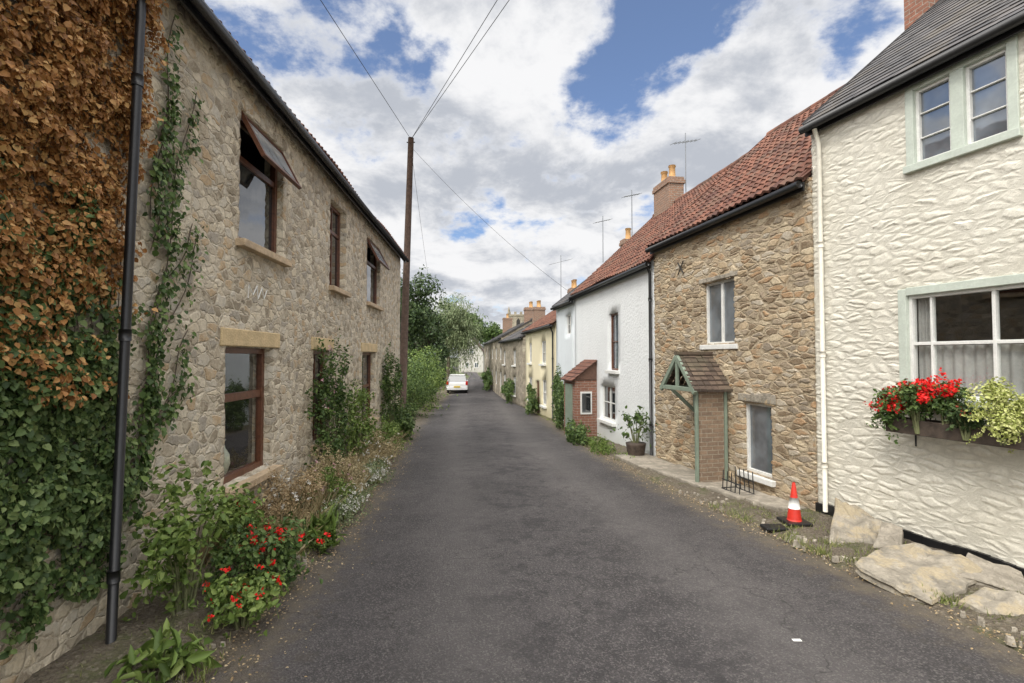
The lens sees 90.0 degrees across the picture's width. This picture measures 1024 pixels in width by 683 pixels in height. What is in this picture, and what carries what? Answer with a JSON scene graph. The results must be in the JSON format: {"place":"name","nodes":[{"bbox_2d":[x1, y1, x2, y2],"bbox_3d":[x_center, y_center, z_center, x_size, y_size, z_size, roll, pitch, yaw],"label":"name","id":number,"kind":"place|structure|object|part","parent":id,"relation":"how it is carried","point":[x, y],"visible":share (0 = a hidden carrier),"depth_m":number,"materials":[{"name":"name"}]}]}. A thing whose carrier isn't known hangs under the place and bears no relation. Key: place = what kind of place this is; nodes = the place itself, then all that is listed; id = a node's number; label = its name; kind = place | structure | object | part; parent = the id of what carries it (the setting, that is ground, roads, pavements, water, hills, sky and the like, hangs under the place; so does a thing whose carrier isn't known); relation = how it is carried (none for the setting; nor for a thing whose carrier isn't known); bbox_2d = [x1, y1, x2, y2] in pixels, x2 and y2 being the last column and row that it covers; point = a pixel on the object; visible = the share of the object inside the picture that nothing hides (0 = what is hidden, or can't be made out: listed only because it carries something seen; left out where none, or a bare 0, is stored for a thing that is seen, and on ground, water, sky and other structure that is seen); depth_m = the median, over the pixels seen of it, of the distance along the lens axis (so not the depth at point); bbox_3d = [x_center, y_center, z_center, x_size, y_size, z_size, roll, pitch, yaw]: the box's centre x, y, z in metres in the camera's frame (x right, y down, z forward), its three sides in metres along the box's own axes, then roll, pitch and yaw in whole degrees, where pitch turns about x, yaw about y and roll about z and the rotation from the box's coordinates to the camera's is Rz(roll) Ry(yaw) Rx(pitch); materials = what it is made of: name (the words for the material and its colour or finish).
{"place":"outdoors","nodes":[
{"label":"outdoors","id":0,"kind":"place"},
{"bbox_2d":[24,384,454,682],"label":"verge","id":1,"kind":"structure","parent":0,"point":[99,656],"depth_m":3.55,"materials":[{"name":"soil"}]},
{"bbox_2d":[119,454,238,621],"bbox_3d":[-2.518,1.522,3.889,0.677,1.345,0.924,0,-2,0],"label":"leafy plant","id":2,"kind":"object","parent":1,"relation":"on","point":[175,542],"visible":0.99,"depth_m":3.80,"materials":[{"name":"green plant"}]},
{"bbox_2d":[207,482,272,555],"bbox_3d":[-2.603,1.800,4.868,0.592,0.862,0.762,1,-2,-19],"label":"leafy plant","id":3,"kind":"object","parent":1,"relation":"on","point":[239,514],"visible":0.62,"depth_m":4.83,"materials":[{"name":"green plant"}]},
{"bbox_2d":[183,426,408,571],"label":"dry grass","id":4,"kind":"structure","parent":1,"relation":"on","point":[314,510],"depth_m":6.07,"materials":[{"name":"brown plant"}]},
{"bbox_2d":[301,502,348,555],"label":"strap leaf plant","id":5,"kind":"object","parent":1,"relation":"on","point":[330,521],"visible":0.76,"depth_m":5.37,"materials":[{"name":"green plant"}]},
{"bbox_2d":[345,428,403,475],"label":"tan shrub","id":6,"kind":"object","parent":1,"relation":"on","point":[379,439],"visible":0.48,"depth_m":10.35,"materials":[{"name":"beige plant"}]},
{"bbox_2d":[365,414,413,458],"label":"verge shrub","id":7,"kind":"object","parent":1,"relation":"on","point":[390,426],"visible":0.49,"depth_m":11.62,"materials":[{"name":"green plant"}]},
{"bbox_2d":[408,358,481,384],"bbox_3d":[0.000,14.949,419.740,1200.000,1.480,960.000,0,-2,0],"label":"ground","id":8,"kind":"structure","parent":0,"point":[479,374],"depth_m":74.64,"materials":[{"name":"green plant"}]},
{"bbox_2d":[104,618,222,682],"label":"broadleaf plant","id":9,"kind":"object","parent":8,"relation":"on","point":[160,654],"visible":0.99,"depth_m":3.13,"materials":[{"name":"green plant"}]},
{"bbox_2d":[0,0,408,682],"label":"stone house","id":10,"kind":"structure","parent":8,"relation":"on","point":[302,246],"depth_m":5.40,"materials":[{"name":"stone"}]},
{"bbox_2d":[0,136,154,659],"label":"ivy","id":11,"kind":"object","parent":10,"relation":"attached to","point":[48,502],"visible":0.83,"depth_m":3.10,"materials":[{"name":"green plant"}]},
{"bbox_2d":[0,0,172,410],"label":"ivy","id":12,"kind":"object","parent":10,"relation":"attached to","point":[71,27],"visible":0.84,"depth_m":3.13,"materials":[{"name":"orange plant"}]},
{"bbox_2d":[129,14,208,527],"bbox_3d":[-2.854,-0.699,4.297,0.145,4.242,1.011,0,-2,-3],"label":"creeper","id":13,"kind":"object","parent":10,"relation":"attached to","point":[150,395],"visible":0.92,"depth_m":4.22,"materials":[{"name":"green plant"}]},
{"bbox_2d":[223,439,229,474],"bbox_3d":[-3.308,1.318,5.769,0.240,0.420,0.240,0,-2,0],"label":"vase","id":14,"kind":"object","parent":10,"relation":"in","point":[226,464],"visible":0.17,"depth_m":5.75,"materials":[{"name":"white ceramic"}]},
{"bbox_2d":[220,347,281,497],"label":"window","id":15,"kind":"structure","parent":10,"relation":"in","point":[239,393],"depth_m":6.56,"materials":[{"name":"brown wood"}]},
{"bbox_2d":[235,111,301,266],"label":"window","id":16,"kind":"structure","parent":10,"relation":"in","point":[257,234],"depth_m":6.32,"materials":[{"name":"brown wood"}]},
{"bbox_2d":[311,351,330,450],"bbox_3d":[-3.173,0.927,8.441,0.280,1.572,1.017,0,-2,-3],"label":"window","id":17,"kind":"structure","parent":10,"relation":"in","point":[317,369],"depth_m":8.61,"materials":[{"name":"brown wood"}]},
{"bbox_2d":[304,328,357,469],"bbox_3d":[-2.974,1.099,8.481,0.602,2.698,2.086,0,-2,0],"label":"climbing rose","id":18,"kind":"object","parent":10,"relation":"attached to","point":[336,397],"visible":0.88,"depth_m":8.33,"materials":[{"name":"green plant"}]},
{"bbox_2d":[329,205,351,297],"bbox_3d":[-3.217,-1.681,9.371,0.280,1.629,1.148,0,-2,-3],"label":"window","id":19,"kind":"structure","parent":10,"relation":"in","point":[334,275],"depth_m":9.63,"materials":[{"name":"brown wood"}]},
{"bbox_2d":[340,380,378,458],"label":"climbing shrub","id":20,"kind":"object","parent":10,"relation":"attached to","point":[359,425],"visible":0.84,"depth_m":9.71,"materials":[{"name":"green plant"}]},
{"bbox_2d":[362,352,379,425],"bbox_3d":[-3.348,1.080,11.833,0.280,1.672,1.455,0,-2,-3],"label":"window","id":21,"kind":"structure","parent":10,"relation":"in","point":[366,357],"depth_m":12.24,"materials":[{"name":"brown wood"}]},
{"bbox_2d":[366,238,389,310],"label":"window","id":22,"kind":"structure","parent":10,"relation":"in","point":[371,302],"depth_m":12.60,"materials":[{"name":"brown wood"}]},
{"bbox_2d":[379,342,404,438],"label":"climbing shrub","id":23,"kind":"object","parent":10,"relation":"attached to","point":[387,386],"visible":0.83,"depth_m":13.38,"materials":[{"name":"green plant"}]},
{"bbox_2d":[188,570,288,646],"bbox_3d":[-2.003,1.958,3.758,0.692,0.466,0.632,0,-2,0],"label":"red flower plant","id":24,"kind":"object","parent":8,"relation":"on","point":[253,598],"visible":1,"depth_m":3.71,"materials":[{"name":"green plant"}]},
{"bbox_2d":[186,511,331,593],"bbox_3d":[-2.090,1.843,4.444,0.952,0.753,1.102,-1,-2,30],"label":"red flower plant","id":25,"kind":"object","parent":8,"relation":"on","point":[278,550],"visible":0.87,"depth_m":4.32,"materials":[{"name":"green plant"}]},
{"bbox_2d":[253,463,329,534],"bbox_3d":[-2.592,1.827,5.938,0.867,0.943,1.524,0,-2,0],"label":"dried flower shrub","id":26,"kind":"object","parent":8,"relation":"on","point":[284,493],"visible":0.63,"depth_m":5.93,"materials":[{"name":"beige plant"}]},
{"bbox_2d":[290,465,358,518],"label":"flowering plant","id":27,"kind":"object","parent":8,"relation":"on","point":[327,476],"visible":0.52,"depth_m":6.59,"materials":[{"name":"dry green leaf"}]},
{"bbox_2d":[296,443,378,502],"bbox_3d":[-2.481,1.915,7.273,1.057,0.925,1.545,0,-2,0],"label":"dried flower shrub","id":28,"kind":"object","parent":8,"relation":"on","point":[325,463],"visible":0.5,"depth_m":7.32,"materials":[{"name":"brown plant"}]},
{"bbox_2d":[314,482,377,539],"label":"ground plant","id":29,"kind":"object","parent":8,"relation":"on","point":[350,506],"visible":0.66,"depth_m":6.43,"materials":[{"name":"grey plant"}]},
{"bbox_2d":[350,456,397,491],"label":"grey ground plant","id":30,"kind":"object","parent":8,"relation":"on","point":[369,464],"visible":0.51,"depth_m":8.55,"materials":[{"name":"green plant"}]},
{"bbox_2d":[392,397,421,440],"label":"verge shrub","id":31,"kind":"object","parent":8,"relation":"on","point":[407,423],"visible":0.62,"depth_m":14.24,"materials":[{"name":"green plant"}]},
{"bbox_2d":[400,137,414,408],"bbox_3d":[-3.545,-1.850,17.114,0.545,10.043,0.300,0,-2,0],"label":"telegraph pole","id":32,"kind":"object","parent":8,"relation":"on","point":[405,298],"visible":0.76,"depth_m":17.05,"materials":[{"name":"brown wood"}]},
{"bbox_2d":[320,0,409,137],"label":"overhead wire","id":33,"kind":"object","parent":32,"relation":"attached to","point":[361,63],"visible":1,"depth_m":12.88,"materials":[{"name":"black metal"}]},
{"bbox_2d":[413,166,429,285],"bbox_3d":[-4.681,-4.828,27.688,0.011,2.858,21.096,0,-2,-7],"label":"overhead wire","id":34,"kind":"object","parent":32,"relation":"attached to","point":[420,221],"visible":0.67,"depth_m":22.59,"materials":[{"name":"black metal"}]},
{"bbox_2d":[413,1,496,135],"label":"overhead wire","id":35,"kind":"object","parent":32,"relation":"attached to","point":[457,64],"visible":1,"depth_m":13.22,"materials":[{"name":"black metal"}]},
{"bbox_2d":[412,0,508,137],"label":"overhead wire","id":36,"kind":"object","parent":32,"relation":"attached to","point":[464,63],"visible":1,"depth_m":13.20,"materials":[{"name":"black metal"}]},
{"bbox_2d":[413,149,567,290],"bbox_3d":[-0.721,-4.078,17.097,5.384,4.992,0.009,0,-2,2],"label":"overhead wire","id":37,"kind":"object","parent":32,"relation":"attached to","point":[481,218],"visible":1,"depth_m":17.11,"materials":[{"name":"black metal"}]},
{"bbox_2d":[408,349,443,401],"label":"hedge bush","id":38,"kind":"object","parent":8,"relation":"on","point":[429,370],"visible":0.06,"depth_m":32.55,"materials":[{"name":"green plant"}]},
{"bbox_2d":[400,264,453,379],"bbox_3d":[-6.426,-0.320,29.962,6.231,8.685,5.653,-1,-2,37],"label":"tree","id":39,"kind":"object","parent":8,"relation":"on","point":[418,319],"visible":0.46,"depth_m":29.00,"materials":[{"name":"green plant"}]},
{"bbox_2d":[406,344,450,417],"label":"hedge bush","id":40,"kind":"object","parent":8,"relation":"on","point":[416,387],"visible":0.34,"depth_m":21.92,"materials":[{"name":"green plant"}]},
{"bbox_2d":[406,345,457,412],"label":"hedge bush","id":41,"kind":"object","parent":8,"relation":"on","point":[434,381],"visible":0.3,"depth_m":26.20,"materials":[{"name":"green plant"}]},
{"bbox_2d":[408,301,459,372],"bbox_3d":[-6.092,0.705,37.146,4.667,7.330,4.866,0,-2,0],"label":"tree","id":42,"kind":"object","parent":8,"relation":"on","point":[432,340],"visible":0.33,"depth_m":36.40,"materials":[{"name":"green plant"}]},
{"bbox_2d":[432,362,459,380],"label":"hedge bush","id":43,"kind":"object","parent":8,"relation":"on","point":[445,364],"visible":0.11,"depth_m":52.27,"materials":[{"name":"green plant"}]},
{"bbox_2d":[415,291,487,388],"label":"tree","id":44,"kind":"object","parent":8,"relation":"on","point":[461,337],"visible":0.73,"depth_m":45.51,"materials":[{"name":"green plant"}]},
{"bbox_2d":[459,339,483,372],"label":"white gable cottage","id":45,"kind":"structure","parent":8,"relation":"on","point":[478,367],"depth_m":75.94,"materials":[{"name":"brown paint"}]},
{"bbox_2d":[456,306,492,346],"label":"tree","id":46,"kind":"object","parent":8,"relation":"on","point":[482,329],"visible":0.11,"depth_m":93.56,"materials":[{"name":"green plant"}]},
{"bbox_2d":[480,367,492,390],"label":"verge shrub","id":47,"kind":"object","parent":8,"relation":"on","point":[487,378],"visible":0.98,"depth_m":44.66,"materials":[{"name":"green plant"}]},
{"bbox_2d":[482,322,502,347],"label":"tree","id":48,"kind":"object","parent":8,"relation":"on","point":[494,327],"visible":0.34,"depth_m":109.26,"materials":[{"name":"green plant"}]},
{"bbox_2d":[500,378,514,402],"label":"verge shrub","id":49,"kind":"object","parent":8,"relation":"on","point":[507,388],"visible":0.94,"depth_m":31.25,"materials":[{"name":"green plant"}]},
{"bbox_2d":[483,301,532,396],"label":"long stone house","id":50,"kind":"structure","parent":8,"relation":"on","point":[492,355],"depth_m":42.05,"materials":[{"name":"grey stone"}]},
{"bbox_2d":[508,307,523,326],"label":"church tower","id":51,"kind":"structure","parent":8,"relation":"on","point":[517,318],"depth_m":196.54,"materials":[{"name":"grey stone"}]},
{"bbox_2d":[498,300,545,406],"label":"grey stone cottage","id":52,"kind":"structure","parent":8,"relation":"on","point":[513,356],"depth_m":31.47,"materials":[{"name":"stone"}]},
{"bbox_2d":[511,350,515,366],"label":"window","id":53,"kind":"structure","parent":52,"relation":"in","point":[514,365],"depth_m":31.07,"materials":[{"name":"white paint"}]},
{"bbox_2d":[511,377,515,396],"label":"window","id":54,"kind":"structure","parent":52,"relation":"in","point":[514,377],"depth_m":31.01,"materials":[{"name":"white paint"}]},
{"bbox_2d":[524,382,538,414],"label":"verge shrub","id":55,"kind":"object","parent":8,"relation":"on","point":[532,404],"visible":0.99,"depth_m":23.25,"materials":[{"name":"green plant"}]},
{"bbox_2d":[521,279,576,418],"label":"yellow cottage","id":56,"kind":"structure","parent":8,"relation":"on","point":[540,352],"depth_m":22.76,"materials":[{"name":"paint"}]},
{"bbox_2d":[527,343,531,364],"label":"window","id":57,"kind":"structure","parent":56,"relation":"in","point":[530,363],"depth_m":25.61,"materials":[{"name":"white paint"}]},
{"bbox_2d":[537,381,538,412],"bbox_3d":[1.257,2.776,23.670,0.040,1.880,0.760,0,-2,-8],"label":"door","id":58,"kind":"structure","parent":56,"relation":"in","point":[537,381],"depth_m":23.75,"materials":[{"name":"brown wood"}]},
{"bbox_2d":[539,341,545,365],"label":"window","id":59,"kind":"structure","parent":56,"relation":"in","point":[543,342],"depth_m":22.57,"materials":[{"name":"white paint"}]},
{"bbox_2d":[539,380,546,408],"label":"window","id":60,"kind":"structure","parent":56,"relation":"in","point":[544,381],"depth_m":22.51,"materials":[{"name":"white paint"}]},
{"bbox_2d":[550,365,560,418],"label":"climbing shrub","id":61,"kind":"object","parent":8,"relation":"on","point":[556,379],"visible":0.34,"depth_m":19.28,"materials":[{"name":"green plant"}]},
{"bbox_2d":[552,375,564,429],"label":"climbing plant","id":62,"kind":"object","parent":8,"relation":"on","point":[559,404],"visible":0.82,"depth_m":16.86,"materials":[{"name":"green plant"}]},
{"bbox_2d":[564,418,590,446],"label":"verge shrub","id":63,"kind":"object","parent":8,"relation":"on","point":[580,432],"visible":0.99,"depth_m":13.55,"materials":[{"name":"green plant"}]},
{"bbox_2d":[550,228,630,420],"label":"pale cottage","id":64,"kind":"structure","parent":8,"relation":"on","point":[564,307],"depth_m":18.63,"materials":[{"name":"white paint"}]},
{"bbox_2d":[567,314,570,334],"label":"window","id":65,"kind":"structure","parent":64,"relation":"in","point":[568,316],"depth_m":18.30,"materials":[{"name":"white paint"}]},
{"bbox_2d":[583,433,615,454],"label":"verge shrub","id":66,"kind":"object","parent":8,"relation":"on","point":[602,444],"visible":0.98,"depth_m":12.19,"materials":[{"name":"green plant"}]},
{"bbox_2d":[560,152,810,455],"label":"white house","id":67,"kind":"structure","parent":8,"relation":"on","point":[609,376],"depth_m":13.82,"materials":[{"name":"paint"}]},
{"bbox_2d":[565,383,572,428],"bbox_3d":[1.704,2.114,15.348,0.029,1.700,0.750,0,-2,-8],"label":"porch door","id":68,"kind":"structure","parent":67,"relation":"in","point":[568,387],"depth_m":15.33,"materials":[{"name":"green paint"}]},
{"bbox_2d":[580,392,591,413],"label":"porch window","id":69,"kind":"structure","parent":67,"relation":"in","point":[585,397],"depth_m":14.75,"materials":[{"name":"white paint"}]},
{"bbox_2d":[597,384,615,426],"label":"window","id":70,"kind":"structure","parent":67,"relation":"in","point":[608,391],"depth_m":14.07,"materials":[{"name":"white paint"}]},
{"bbox_2d":[605,313,618,373],"bbox_3d":[2.684,0.045,13.480,0.240,1.598,0.831,0,-2,-8],"label":"window","id":71,"kind":"structure","parent":67,"relation":"in","point":[614,317],"depth_m":13.68,"materials":[{"name":"white wood"}]},
{"bbox_2d":[622,190,640,235],"bbox_3d":[4.250,-4.484,18.144,0.735,1.787,0.280,1,-2,-29],"label":"roof aerial","id":72,"kind":"object","parent":67,"relation":"attached to","point":[631,195],"visible":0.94,"depth_m":18.15,"materials":[{"name":"grey metal"}]},
{"bbox_2d":[671,133,700,192],"bbox_3d":[5.557,-5.479,16.373,1.083,2.409,0.280,1,-2,-29],"label":"roof aerial","id":73,"kind":"object","parent":67,"relation":"attached to","point":[685,142],"visible":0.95,"depth_m":16.37,"materials":[{"name":"grey metal"}]},
{"bbox_2d":[645,0,937,511],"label":"ochre stone house","id":74,"kind":"structure","parent":8,"relation":"on","point":[731,248],"depth_m":8.20,"materials":[{"name":"stone"}]},
{"bbox_2d":[700,278,737,349],"bbox_3d":[3.561,-0.455,8.727,0.170,1.178,1.043,0,-2,-12],"label":"window","id":75,"kind":"structure","parent":74,"relation":"in","point":[720,295],"depth_m":8.77,"materials":[{"name":"white paint"}]},
{"bbox_2d":[737,403,775,486],"bbox_3d":[3.732,1.514,7.746,0.200,1.171,0.791,0,-2,-12],"label":"window","id":76,"kind":"structure","parent":74,"relation":"in","point":[758,416],"depth_m":7.81,"materials":[{"name":"white paint"}]},
{"bbox_2d":[798,0,1023,575],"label":"cream house","id":77,"kind":"structure","parent":8,"relation":"on","point":[914,131],"depth_m":5.52,"materials":[{"name":"paint"}]},
{"bbox_2d":[915,76,950,161],"bbox_3d":[4.446,-2.309,5.365,0.070,0.803,0.357,1,-2,-17],"label":"window","id":78,"kind":"structure","parent":77,"relation":"in","point":[933,127],"depth_m":5.39,"materials":[{"name":"white glass"}]},
{"bbox_2d":[886,417,1023,449],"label":"window box","id":79,"kind":"object","parent":77,"relation":"attached to","point":[933,428],"visible":0.62,"depth_m":4.93,"materials":[{"name":"brown wood"}]},
{"bbox_2d":[864,385,911,445],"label":"window box plant","id":80,"kind":"object","parent":79,"relation":"in","point":[885,406],"depth_m":5.39,"materials":[{"name":"green plant"}]},
{"bbox_2d":[888,377,937,433],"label":"window box plant","id":81,"kind":"object","parent":79,"relation":"in","point":[908,392],"depth_m":5.14,"materials":[{"name":"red plant"}]},
{"bbox_2d":[915,367,977,424],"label":"window box plant","id":82,"kind":"object","parent":79,"relation":"in","point":[939,405],"depth_m":4.93,"materials":[{"name":"red plant"}]},
{"bbox_2d":[944,404,988,440],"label":"window box plant","id":83,"kind":"object","parent":79,"relation":"in","point":[965,426],"depth_m":4.73,"materials":[{"name":"green plant"}]},
{"bbox_2d":[962,376,1023,453],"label":"window box plant","id":84,"kind":"object","parent":79,"relation":"in","point":[1006,420],"depth_m":4.46,"materials":[{"name":"yellow plant"}]},
{"bbox_2d":[909,283,1023,400],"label":"window","id":85,"kind":"structure","parent":77,"relation":"in","point":[976,336],"depth_m":5.43,"materials":[{"name":"white paint"}]},
{"bbox_2d":[965,48,1007,144],"bbox_3d":[4.581,-2.323,4.908,0.070,0.803,0.357,1,-2,-17],"label":"window","id":86,"kind":"structure","parent":77,"relation":"in","point":[986,79],"depth_m":4.93,"materials":[{"name":"white glass"}]},
{"bbox_2d":[204,0,903,357],"label":"sky","id":87,"kind":"structure","parent":0,"point":[563,109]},
{"bbox_2d":[205,366,1023,682],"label":"road","id":88,"kind":"structure","parent":0,"point":[501,540],"depth_m":4.26,"materials":[{"name":"grey asphalt"}]},
{"bbox_2d":[446,374,467,392],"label":"parked car","id":89,"kind":"object","parent":88,"relation":"on","point":[458,381],"visible":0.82,"depth_m":41.21,"materials":[{"name":"white paint"}]},
{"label":"windows","id":90,"kind":"part","parent":89,"relation":"part of","materials":[{"name":"white glass"}]},
{"bbox_2d":[185,433,1023,682],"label":"leaf litter","id":91,"kind":"object","parent":88,"relation":"on","point":[231,679],"visible":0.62,"depth_m":4.67,"materials":[{"name":"brown plant"}]},
{"bbox_2d":[615,453,805,511],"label":"pavement","id":92,"kind":"structure","parent":0,"point":[681,473],"depth_m":8.26,"materials":[{"name":"beige concrete"}]},
{"bbox_2d":[626,441,645,455],"bbox_3d":[2.672,2.352,11.036,0.433,0.350,0.440,0,-2,0],"label":"plant pot","id":93,"kind":"object","parent":92,"relation":"on","point":[636,449],"visible":0.79,"depth_m":10.88,"materials":[{"name":"brown ceramic"}]},
{"bbox_2d":[610,405,657,446],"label":"potted shrub","id":94,"kind":"object","parent":93,"relation":"in","point":[638,418],"visible":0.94,"depth_m":11.02,"materials":[{"name":"green plant"}]},
{"bbox_2d":[721,466,753,494],"bbox_3d":[3.370,2.082,7.647,0.257,0.341,0.453,0,-2,-12],"label":"boot rack","id":95,"kind":"object","parent":92,"relation":"on","point":[736,484],"visible":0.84,"depth_m":7.62,"materials":[{"name":"black metal"}]},
{"bbox_2d":[519,404,1023,653],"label":"verge","id":96,"kind":"structure","parent":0,"point":[1003,625],"depth_m":5.77,"materials":[{"name":"soil"}]},
{"bbox_2d":[49,406,1023,682],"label":"grass tufts","id":97,"kind":"object","parent":96,"relation":"on","point":[789,538],"visible":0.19,"depth_m":5.16,"materials":[{"name":"green plant"}]},
{"bbox_2d":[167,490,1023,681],"bbox_3d":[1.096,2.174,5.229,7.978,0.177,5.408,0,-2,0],"label":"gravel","id":98,"kind":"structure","parent":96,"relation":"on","point":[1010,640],"depth_m":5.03,"materials":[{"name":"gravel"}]},
{"bbox_2d":[760,524,788,530],"bbox_3d":[3.078,2.185,6.017,0.260,0.040,0.180,0,-2,0],"label":"rubber block","id":99,"kind":"object","parent":96,"relation":"on","point":[768,527],"depth_m":5.95,"materials":[{"name":"black rubber"}]},
{"bbox_2d":[777,482,812,526],"bbox_3d":[3.407,1.947,6.184,0.290,0.490,0.290,0,-2,0],"label":"traffic cone","id":100,"kind":"object","parent":96,"relation":"on","point":[792,516],"visible":1,"depth_m":6.13,"materials":[{"name":"red plastic"}]},
{"bbox_2d":[829,497,882,543],"bbox_3d":[3.811,2.093,5.665,0.482,0.466,0.975,-1,-2,37],"label":"stone slab","id":101,"kind":"object","parent":96,"relation":"on","point":[852,523],"depth_m":5.71,"materials":[{"name":"beige stone"}]},
{"bbox_2d":[873,522,902,549],"bbox_3d":[3.927,2.048,5.341,0.244,0.216,0.466,-1,-2,39],"label":"stone slab","id":102,"kind":"object","parent":96,"relation":"on","point":[890,534],"depth_m":5.31,"materials":[{"name":"beige stone"}]},
{"bbox_2d":[855,542,982,605],"bbox_3d":[3.660,2.068,4.622,0.979,0.268,0.730,1,-2,-32],"label":"stone slab","id":103,"kind":"object","parent":96,"relation":"on","point":[909,569],"depth_m":4.54,"materials":[{"name":"beige stone"}]},
{"bbox_2d":[958,587,1023,615],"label":"stone slab","id":104,"kind":"object","parent":96,"relation":"on","point":[994,601],"depth_m":4.02,"materials":[{"name":"beige stone"}]},
{"bbox_2d":[959,553,1023,594],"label":"stone slab","id":105,"kind":"object","parent":96,"relation":"on","point":[995,576],"depth_m":4.44,"materials":[{"name":"beige stone"}]}
]}

